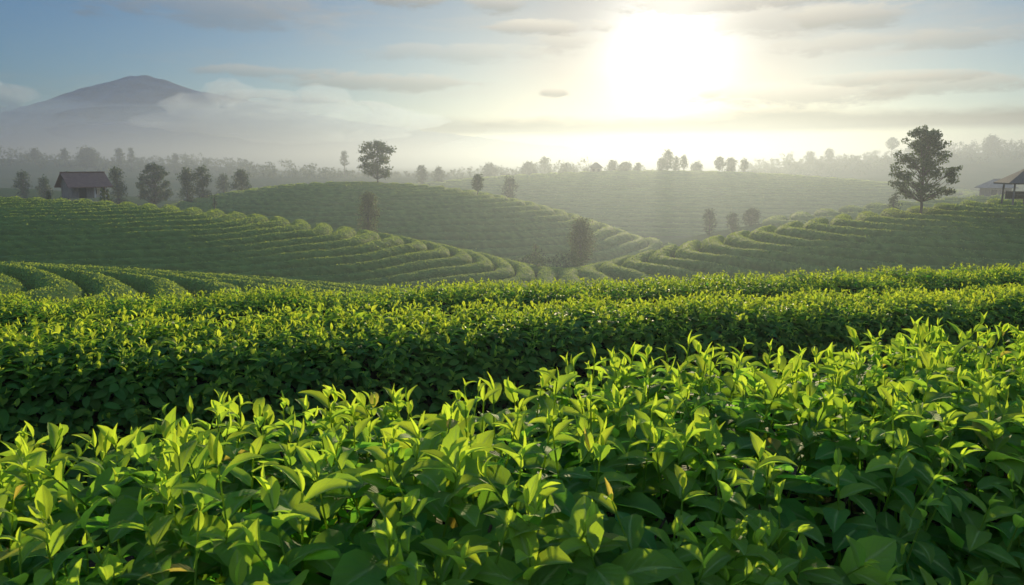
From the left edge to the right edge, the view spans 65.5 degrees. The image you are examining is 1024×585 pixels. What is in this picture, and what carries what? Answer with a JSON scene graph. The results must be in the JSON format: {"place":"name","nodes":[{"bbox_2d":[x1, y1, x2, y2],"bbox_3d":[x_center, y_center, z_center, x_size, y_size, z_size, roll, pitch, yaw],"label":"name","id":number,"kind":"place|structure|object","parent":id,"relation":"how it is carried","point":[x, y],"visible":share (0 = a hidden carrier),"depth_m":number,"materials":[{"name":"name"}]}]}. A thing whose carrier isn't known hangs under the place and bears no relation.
{"place":"outdoors","nodes":[
{"label":"outdoors","id":0,"kind":"place"},
{"bbox_2d":[0,123,477,165],"bbox_3d":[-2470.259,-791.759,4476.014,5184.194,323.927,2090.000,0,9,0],"label":"foothills","id":1,"kind":"structure","parent":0,"point":[107,140],"depth_m":4322.75,"materials":[{"name":"grey"}]},
{"bbox_2d":[0,75,690,165],"bbox_3d":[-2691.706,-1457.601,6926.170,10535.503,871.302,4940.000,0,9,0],"label":"mountain","id":2,"kind":"structure","parent":0,"point":[144,101],"depth_m":6583.34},
{"bbox_2d":[0,151,1023,581],"bbox_3d":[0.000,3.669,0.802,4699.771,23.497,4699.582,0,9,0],"label":"ground","id":3,"kind":"structure","parent":0,"point":[972,173],"depth_m":323.70,"materials":[{"name":"plant"}]},
{"bbox_2d":[0,273,27,297],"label":"tea hedge","id":4,"kind":"object","parent":3,"relation":"on","point":[9,284],"visible":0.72,"depth_m":23.88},
{"bbox_2d":[11,169,32,198],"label":"tree","id":5,"kind":"object","parent":3,"relation":"on","point":[22,178],"visible":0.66,"depth_m":126.62,"materials":[{"name":"green plant"}]},
{"bbox_2d":[0,262,86,308],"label":"tea hedge","id":6,"kind":"object","parent":3,"relation":"on","point":[39,283],"visible":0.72,"depth_m":24.60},
{"bbox_2d":[36,174,55,199],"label":"tree","id":7,"kind":"object","parent":3,"relation":"on","point":[44,181],"visible":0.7,"depth_m":130.54,"materials":[{"name":"green plant"}]},
{"bbox_2d":[0,198,92,205],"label":"tea hedge","id":8,"kind":"object","parent":3,"relation":"on","point":[80,200],"visible":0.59,"depth_m":59.01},
{"bbox_2d":[0,200,114,207],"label":"tea hedge","id":9,"kind":"object","parent":3,"relation":"on","point":[101,202],"visible":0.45,"depth_m":58.74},
{"bbox_2d":[0,201,136,210],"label":"tea hedge","id":10,"kind":"object","parent":3,"relation":"on","point":[125,204],"visible":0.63,"depth_m":57.45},
{"bbox_2d":[4,262,140,319],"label":"tea hedge","id":11,"kind":"object","parent":3,"relation":"on","point":[95,284],"visible":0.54,"depth_m":25.79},
{"bbox_2d":[0,203,157,214],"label":"tea hedge","id":12,"kind":"object","parent":3,"relation":"on","point":[148,206],"visible":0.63,"depth_m":56.63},
{"bbox_2d":[54,171,112,198],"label":"tiled hut","id":13,"kind":"object","parent":3,"relation":"on","point":[72,185],"visible":0.9,"depth_m":72.59,"materials":[{"name":"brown wood"}]},
{"bbox_2d":[75,144,101,167],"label":"tree","id":14,"kind":"object","parent":3,"relation":"on","point":[88,155],"visible":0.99,"depth_m":387.36,"materials":[{"name":"green plant"}]},
{"bbox_2d":[0,205,180,216],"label":"tea hedge","id":15,"kind":"object","parent":3,"relation":"on","point":[168,209],"visible":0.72,"depth_m":56.55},
{"bbox_2d":[1,261,195,310],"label":"tea hedge","id":16,"kind":"object","parent":3,"relation":"on","point":[146,284],"visible":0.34,"depth_m":26.88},
{"bbox_2d":[0,207,202,220],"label":"tea hedge","id":17,"kind":"object","parent":3,"relation":"on","point":[191,211],"visible":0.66,"depth_m":55.25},
{"bbox_2d":[0,208,224,224],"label":"tea hedge","id":18,"kind":"object","parent":3,"relation":"on","point":[212,213],"visible":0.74,"depth_m":54.31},
{"bbox_2d":[107,165,129,204],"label":"tree","id":19,"kind":"object","parent":3,"relation":"on","point":[120,189],"visible":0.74,"depth_m":114.56,"materials":[{"name":"green plant"}]},
{"bbox_2d":[0,261,245,308],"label":"tea hedge","id":20,"kind":"object","parent":3,"relation":"on","point":[193,285],"visible":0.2,"depth_m":27.56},
{"bbox_2d":[0,211,246,229],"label":"tea hedge","id":21,"kind":"object","parent":3,"relation":"on","point":[234,215],"visible":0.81,"depth_m":54.19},
{"bbox_2d":[0,147,257,175],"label":"woods","id":22,"kind":"object","parent":3,"relation":"on","point":[188,162],"visible":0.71,"depth_m":411.93,"materials":[{"name":"green plant"}]},
{"bbox_2d":[0,213,268,235],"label":"tea hedge","id":23,"kind":"object","parent":3,"relation":"on","point":[253,218],"visible":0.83,"depth_m":52.79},
{"bbox_2d":[0,216,290,240],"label":"tea hedge","id":24,"kind":"object","parent":3,"relation":"on","point":[275,221],"visible":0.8,"depth_m":52.48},
{"bbox_2d":[135,162,173,204],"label":"tree","id":25,"kind":"object","parent":3,"relation":"on","point":[154,191],"visible":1,"depth_m":120.16,"materials":[{"name":"green plant"}]},
{"bbox_2d":[0,219,310,247],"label":"tea hedge","id":26,"kind":"object","parent":3,"relation":"on","point":[299,224],"visible":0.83,"depth_m":51.65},
{"bbox_2d":[0,223,332,255],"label":"tea hedge","id":27,"kind":"object","parent":3,"relation":"on","point":[319,229],"visible":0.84,"depth_m":50.70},
{"bbox_2d":[31,262,306,302],"bbox_3d":[-12.148,0.346,25.734,10.372,1.356,22.212,-4,10,-25],"label":"tea hedge","id":28,"kind":"object","parent":3,"relation":"on","point":[239,283],"visible":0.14,"depth_m":28.32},
{"bbox_2d":[0,226,356,260],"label":"tea hedge","id":29,"kind":"object","parent":3,"relation":"on","point":[343,232],"visible":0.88,"depth_m":49.76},
{"bbox_2d":[175,166,199,201],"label":"tree","id":30,"kind":"object","parent":3,"relation":"on","point":[185,181],"visible":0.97,"depth_m":116.61,"materials":[{"name":"green plant"}]},
{"bbox_2d":[1,229,380,264],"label":"tea hedge","id":31,"kind":"object","parent":3,"relation":"on","point":[362,236],"visible":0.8,"depth_m":50.03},
{"bbox_2d":[39,263,357,307],"bbox_3d":[-10.731,0.360,25.695,11.613,1.670,23.409,-4,10,-23],"label":"tea hedge","id":32,"kind":"object","parent":3,"relation":"on","point":[266,282],"visible":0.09,"depth_m":28.99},
{"bbox_2d":[192,165,212,198],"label":"tree","id":33,"kind":"object","parent":3,"relation":"on","point":[203,182],"visible":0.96,"depth_m":117.51,"materials":[{"name":"green plant"}]},
{"bbox_2d":[214,172,231,193],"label":"tree","id":34,"kind":"object","parent":3,"relation":"on","point":[223,179],"visible":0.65,"depth_m":163.08,"materials":[{"name":"green plant"}]},
{"bbox_2d":[79,264,396,302],"bbox_3d":[-9.335,0.297,25.621,12.866,2.100,24.722,-4,10,-21],"label":"tea hedge","id":35,"kind":"object","parent":3,"relation":"on","point":[331,288],"visible":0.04,"depth_m":28.94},
{"bbox_2d":[74,232,403,270],"bbox_3d":[-20.045,-2.292,52.862,10.134,1.684,36.987,9,13,43],"label":"tea hedge","id":36,"kind":"object","parent":3,"relation":"on","point":[386,240],"visible":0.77,"depth_m":51.51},
{"bbox_2d":[229,168,253,190],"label":"tree","id":37,"kind":"object","parent":3,"relation":"on","point":[241,178],"visible":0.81,"depth_m":126.47,"materials":[{"name":"green plant"}]},
{"bbox_2d":[180,235,427,273],"bbox_3d":[-18.616,-2.088,52.485,10.607,2.091,38.336,8,12,42],"label":"tea hedge","id":38,"kind":"object","parent":3,"relation":"on","point":[410,245],"visible":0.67,"depth_m":52.29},
{"bbox_2d":[179,271,438,299],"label":"tea hedge","id":39,"kind":"object","parent":3,"relation":"on","point":[330,284],"visible":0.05,"depth_m":30.68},
{"bbox_2d":[228,239,450,277],"bbox_3d":[-17.381,-1.893,52.062,11.145,2.567,39.958,8,12,42],"label":"tea hedge","id":40,"kind":"object","parent":3,"relation":"on","point":[434,251],"visible":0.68,"depth_m":52.43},
{"bbox_2d":[161,200,540,216],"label":"tea hedge","id":41,"kind":"object","parent":3,"relation":"on","point":[530,206],"visible":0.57,"depth_m":104.01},
{"bbox_2d":[176,198,525,210],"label":"tea hedge","id":42,"kind":"object","parent":3,"relation":"on","point":[512,202],"visible":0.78,"depth_m":105.81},
{"bbox_2d":[192,195,509,206],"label":"tea hedge","id":43,"kind":"object","parent":3,"relation":"on","point":[499,198],"visible":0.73,"depth_m":107.28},
{"bbox_2d":[209,192,494,201],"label":"tea hedge","id":44,"kind":"object","parent":3,"relation":"on","point":[223,196],"visible":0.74,"depth_m":108.99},
{"bbox_2d":[227,189,478,197],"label":"tea hedge","id":45,"kind":"object","parent":3,"relation":"on","point":[345,195],"visible":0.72,"depth_m":110.29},
{"bbox_2d":[244,187,462,193],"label":"tea hedge","id":46,"kind":"object","parent":3,"relation":"on","point":[254,190],"visible":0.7,"depth_m":111.61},
{"bbox_2d":[260,185,446,190],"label":"tea hedge","id":47,"kind":"object","parent":3,"relation":"on","point":[271,188],"visible":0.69,"depth_m":112.68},
{"bbox_2d":[276,183,430,187],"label":"tea hedge","id":48,"kind":"object","parent":3,"relation":"on","point":[291,185],"visible":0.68,"depth_m":114.36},
{"bbox_2d":[293,183,413,185],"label":"tea hedge","id":49,"kind":"object","parent":3,"relation":"on","point":[306,184],"visible":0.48,"depth_m":115.79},
{"bbox_2d":[159,205,554,222],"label":"tea hedge","id":50,"kind":"object","parent":3,"relation":"on","point":[544,210],"visible":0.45,"depth_m":103.35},
{"bbox_2d":[355,191,383,232],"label":"tree","id":51,"kind":"object","parent":3,"relation":"on","point":[367,212],"visible":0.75,"depth_m":83.40,"materials":[{"name":"green plant"}]},
{"bbox_2d":[276,243,472,282],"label":"tea hedge","id":52,"kind":"object","parent":3,"relation":"on","point":[458,256],"visible":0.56,"depth_m":53.59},
{"bbox_2d":[356,139,396,181],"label":"tree","id":53,"kind":"object","parent":3,"relation":"on","point":[372,168],"visible":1,"depth_m":118.68,"materials":[{"name":"green plant"}]},
{"bbox_2d":[336,248,493,286],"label":"tea hedge","id":54,"kind":"object","parent":3,"relation":"on","point":[480,263],"visible":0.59,"depth_m":54.64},
{"bbox_2d":[290,208,569,227],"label":"tea hedge","id":55,"kind":"object","parent":3,"relation":"on","point":[561,215],"visible":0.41,"depth_m":102.73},
{"bbox_2d":[311,213,583,233],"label":"tea hedge","id":56,"kind":"object","parent":3,"relation":"on","point":[544,225],"visible":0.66,"depth_m":102.03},
{"bbox_2d":[246,157,652,178],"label":"woods","id":57,"kind":"object","parent":3,"relation":"on","point":[309,173],"visible":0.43,"depth_m":314.69,"materials":[{"name":"green plant"}]},
{"bbox_2d":[388,252,514,289],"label":"tea hedge","id":58,"kind":"object","parent":3,"relation":"on","point":[503,268],"visible":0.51,"depth_m":55.69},
{"bbox_2d":[424,258,535,291],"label":"tea hedge","id":59,"kind":"object","parent":3,"relation":"on","point":[524,272],"visible":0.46,"depth_m":59.38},
{"bbox_2d":[480,162,499,176],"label":"tree","id":60,"kind":"object","parent":3,"relation":"on","point":[489,169],"visible":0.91,"depth_m":295.08,"materials":[{"name":"green plant"}]},
{"bbox_2d":[389,217,599,240],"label":"tea hedge","id":61,"kind":"object","parent":3,"relation":"on","point":[490,236],"visible":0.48,"depth_m":100.74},
{"bbox_2d":[499,175,518,197],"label":"tree","id":62,"kind":"object","parent":3,"relation":"on","point":[509,182],"visible":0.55,"depth_m":150.23,"materials":[{"name":"green plant"}]},
{"bbox_2d":[0,311,1023,584],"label":"tea hedge","id":63,"kind":"object","parent":3,"relation":"on","point":[898,483],"visible":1,"depth_m":1.03,"materials":[{"name":"green plant"}]},
{"bbox_2d":[0,261,1023,349],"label":"tea hedge","id":64,"kind":"object","parent":3,"relation":"on","point":[455,295],"visible":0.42,"depth_m":7.40,"materials":[{"name":"green plant"}]},
{"bbox_2d":[0,282,1023,559],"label":"tea hedge","id":65,"kind":"object","parent":3,"relation":"on","point":[88,378],"visible":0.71,"depth_m":3.91,"materials":[{"name":"green plant"}]},
{"bbox_2d":[426,222,615,248],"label":"tea hedge","id":66,"kind":"object","parent":3,"relation":"on","point":[606,231],"visible":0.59,"depth_m":100.65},
{"bbox_2d":[519,161,537,174],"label":"tree","id":67,"kind":"object","parent":3,"relation":"on","point":[528,168],"visible":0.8,"depth_m":295.23,"materials":[{"name":"green plant"}]},
{"bbox_2d":[535,266,560,287],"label":"tea hedge","id":68,"kind":"object","parent":3,"relation":"on","point":[547,273],"visible":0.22,"depth_m":60.50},
{"bbox_2d":[465,227,631,256],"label":"tea hedge","id":69,"kind":"object","parent":3,"relation":"on","point":[621,237],"visible":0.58,"depth_m":101.29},
{"bbox_2d":[511,248,592,272],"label":"scrub","id":70,"kind":"object","parent":3,"relation":"on","point":[537,263],"visible":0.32,"depth_m":69.56,"materials":[{"name":"green plant"}]},
{"bbox_2d":[557,266,588,290],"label":"tea hedge","id":71,"kind":"object","parent":3,"relation":"on","point":[572,277],"visible":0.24,"depth_m":59.96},
{"bbox_2d":[500,233,646,263],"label":"tea hedge","id":72,"kind":"object","parent":3,"relation":"on","point":[638,242],"visible":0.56,"depth_m":105.00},
{"bbox_2d":[564,216,598,265],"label":"tree","id":73,"kind":"object","parent":3,"relation":"on","point":[582,240],"visible":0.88,"depth_m":81.75,"materials":[{"name":"green plant"}]},
{"bbox_2d":[545,237,662,266],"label":"tea hedge","id":74,"kind":"object","parent":3,"relation":"on","point":[654,243],"visible":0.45,"depth_m":112.40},
{"bbox_2d":[578,261,645,296],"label":"tea hedge","id":75,"kind":"object","parent":3,"relation":"on","point":[590,270],"visible":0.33,"depth_m":59.10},
{"bbox_2d":[598,255,690,289],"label":"tea hedge","id":76,"kind":"object","parent":3,"relation":"on","point":[615,269],"visible":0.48,"depth_m":56.70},
{"bbox_2d":[546,172,770,174],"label":"tea hedge","id":77,"kind":"object","parent":3,"relation":"on","point":[665,174],"visible":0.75,"depth_m":229.96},
{"bbox_2d":[564,171,753,173],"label":"tea hedge","id":78,"kind":"object","parent":3,"relation":"on","point":[652,172],"visible":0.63,"depth_m":232.53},
{"bbox_2d":[429,180,891,187],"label":"tea hedge","id":79,"kind":"object","parent":3,"relation":"on","point":[878,183],"visible":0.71,"depth_m":211.44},
{"bbox_2d":[445,179,875,184],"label":"tea hedge","id":80,"kind":"object","parent":3,"relation":"on","point":[859,181],"visible":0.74,"depth_m":213.99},
{"bbox_2d":[414,182,909,189],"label":"tea hedge","id":81,"kind":"object","parent":3,"relation":"on","point":[673,188],"visible":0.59,"depth_m":208.16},
{"bbox_2d":[660,148,674,170],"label":"tree","id":82,"kind":"object","parent":3,"relation":"on","point":[667,155],"visible":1,"depth_m":242.28,"materials":[{"name":"green plant"}]},
{"bbox_2d":[432,186,917,192],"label":"tea hedge","id":83,"kind":"object","parent":3,"relation":"on","point":[680,190],"visible":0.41,"depth_m":204.60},
{"bbox_2d":[598,220,760,227],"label":"tea hedge","id":84,"kind":"object","parent":3,"relation":"on","point":[659,224],"visible":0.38,"depth_m":177.28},
{"bbox_2d":[585,216,787,223],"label":"tea hedge","id":85,"kind":"object","parent":3,"relation":"on","point":[665,219],"visible":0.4,"depth_m":180.35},
{"bbox_2d":[572,212,813,218],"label":"tea hedge","id":86,"kind":"object","parent":3,"relation":"on","point":[679,214],"visible":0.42,"depth_m":183.08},
{"bbox_2d":[622,249,770,288],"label":"tea hedge","id":87,"kind":"object","parent":3,"relation":"on","point":[638,261],"visible":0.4,"depth_m":54.79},
{"bbox_2d":[474,187,938,195],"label":"tea hedge","id":88,"kind":"object","parent":3,"relation":"on","point":[705,193],"visible":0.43,"depth_m":201.47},
{"bbox_2d":[702,208,718,235],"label":"tree","id":89,"kind":"object","parent":3,"relation":"on","point":[709,214],"visible":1,"depth_m":117.69,"materials":[{"name":"green plant"}]},
{"bbox_2d":[492,189,958,198],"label":"tea hedge","id":90,"kind":"object","parent":3,"relation":"on","point":[640,196],"visible":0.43,"depth_m":198.43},
{"bbox_2d":[726,211,739,232],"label":"tree","id":91,"kind":"object","parent":3,"relation":"on","point":[731,222],"visible":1,"depth_m":115.65,"materials":[{"name":"green plant"}]},
{"bbox_2d":[515,190,975,201],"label":"tea hedge","id":92,"kind":"object","parent":3,"relation":"on","point":[966,194],"visible":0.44,"depth_m":195.45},
{"bbox_2d":[741,206,760,226],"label":"tree","id":93,"kind":"object","parent":3,"relation":"on","point":[751,216],"visible":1,"depth_m":119.42,"materials":[{"name":"green plant"}]},
{"bbox_2d":[648,244,868,283],"bbox_3d":[19.238,-0.848,49.898,9.315,1.517,34.760,-6,11,-34],"label":"tea hedge","id":94,"kind":"object","parent":3,"relation":"on","point":[663,255],"visible":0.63,"depth_m":53.09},
{"bbox_2d":[762,215,829,227],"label":"tea hedge","id":95,"kind":"object","parent":3,"relation":"on","point":[778,220],"visible":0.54,"depth_m":115.47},
{"bbox_2d":[675,240,946,285],"bbox_3d":[20.729,-1.376,50.261,8.655,1.527,33.214,-6,11,-34],"label":"tea hedge","id":96,"kind":"object","parent":3,"relation":"on","point":[688,249],"visible":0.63,"depth_m":50.88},
{"bbox_2d":[789,211,855,221],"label":"tea hedge","id":97,"kind":"object","parent":3,"relation":"on","point":[803,216],"visible":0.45,"depth_m":114.72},
{"bbox_2d":[814,208,879,217],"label":"tea hedge","id":98,"kind":"object","parent":3,"relation":"on","point":[828,212],"visible":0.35,"depth_m":114.84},
{"bbox_2d":[700,235,1023,278],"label":"tea hedge","id":99,"kind":"object","parent":3,"relation":"on","point":[713,244],"visible":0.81,"depth_m":49.59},
{"bbox_2d":[838,205,906,212],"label":"tea hedge","id":100,"kind":"object","parent":3,"relation":"on","point":[850,209],"visible":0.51,"depth_m":114.99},
{"bbox_2d":[724,230,1023,268],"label":"tea hedge","id":101,"kind":"object","parent":3,"relation":"on","point":[739,239],"visible":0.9,"depth_m":48.12,"materials":[{"name":"plant"}]},
{"bbox_2d":[733,139,1023,175],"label":"woods","id":102,"kind":"object","parent":3,"relation":"on","point":[791,165],"visible":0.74,"depth_m":384.64,"materials":[{"name":"green plant"}]},
{"bbox_2d":[748,225,1023,260],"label":"tea hedge","id":103,"kind":"object","parent":3,"relation":"on","point":[765,234],"visible":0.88,"depth_m":49.24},
{"bbox_2d":[863,202,931,209],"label":"tea hedge","id":104,"kind":"object","parent":3,"relation":"on","point":[876,205],"visible":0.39,"depth_m":115.36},
{"bbox_2d":[774,221,1023,251],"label":"tea hedge","id":105,"kind":"object","parent":3,"relation":"on","point":[794,229],"visible":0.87,"depth_m":49.79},
{"bbox_2d":[802,217,1023,243],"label":"tea hedge","id":106,"kind":"object","parent":3,"relation":"on","point":[821,224],"visible":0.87,"depth_m":50.66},
{"bbox_2d":[888,125,962,213],"bbox_3d":[28.916,-8.368,56.387,4.485,6.913,4.553,-5,10,-29],"label":"tree","id":107,"kind":"object","parent":3,"relation":"on","point":[928,146],"visible":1,"depth_m":55.90,"materials":[{"name":"green plant"}]},
{"bbox_2d":[830,214,1023,234],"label":"tea hedge","id":108,"kind":"object","parent":3,"relation":"on","point":[846,220],"visible":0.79,"depth_m":51.66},
{"bbox_2d":[855,211,1023,228],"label":"tea hedge","id":109,"kind":"object","parent":3,"relation":"on","point":[869,216],"visible":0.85,"depth_m":52.96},
{"bbox_2d":[879,208,1023,223],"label":"tea hedge","id":110,"kind":"object","parent":3,"relation":"on","point":[893,212],"visible":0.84,"depth_m":53.23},
{"bbox_2d":[906,206,1023,217],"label":"tea hedge","id":111,"kind":"object","parent":3,"relation":"on","point":[935,211],"visible":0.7,"depth_m":53.91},
{"bbox_2d":[932,203,1023,213],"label":"tea hedge","id":112,"kind":"object","parent":3,"relation":"on","point":[952,207],"visible":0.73,"depth_m":55.38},
{"bbox_2d":[981,133,1001,151],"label":"tree","id":113,"kind":"object","parent":3,"relation":"on","point":[993,141],"visible":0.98,"depth_m":386.93,"materials":[{"name":"green plant"}]},
{"bbox_2d":[960,199,1023,208],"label":"tea hedge","id":114,"kind":"object","parent":3,"relation":"on","point":[978,204],"visible":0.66,"depth_m":56.34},
{"bbox_2d":[974,179,1017,195],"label":"metal roofed hut","id":115,"kind":"object","parent":3,"relation":"on","point":[990,188],"visible":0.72,"depth_m":132.73,"materials":[{"name":"grey wood"}]},
{"bbox_2d":[993,169,1023,204],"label":"open shelter","id":116,"kind":"object","parent":3,"relation":"on","point":[1016,178],"visible":1,"depth_m":49.77,"materials":[{"name":"brown wood"}]},
{"bbox_2d":[0,0,1023,165],"label":"sky","id":117,"kind":"structure","parent":0,"point":[704,81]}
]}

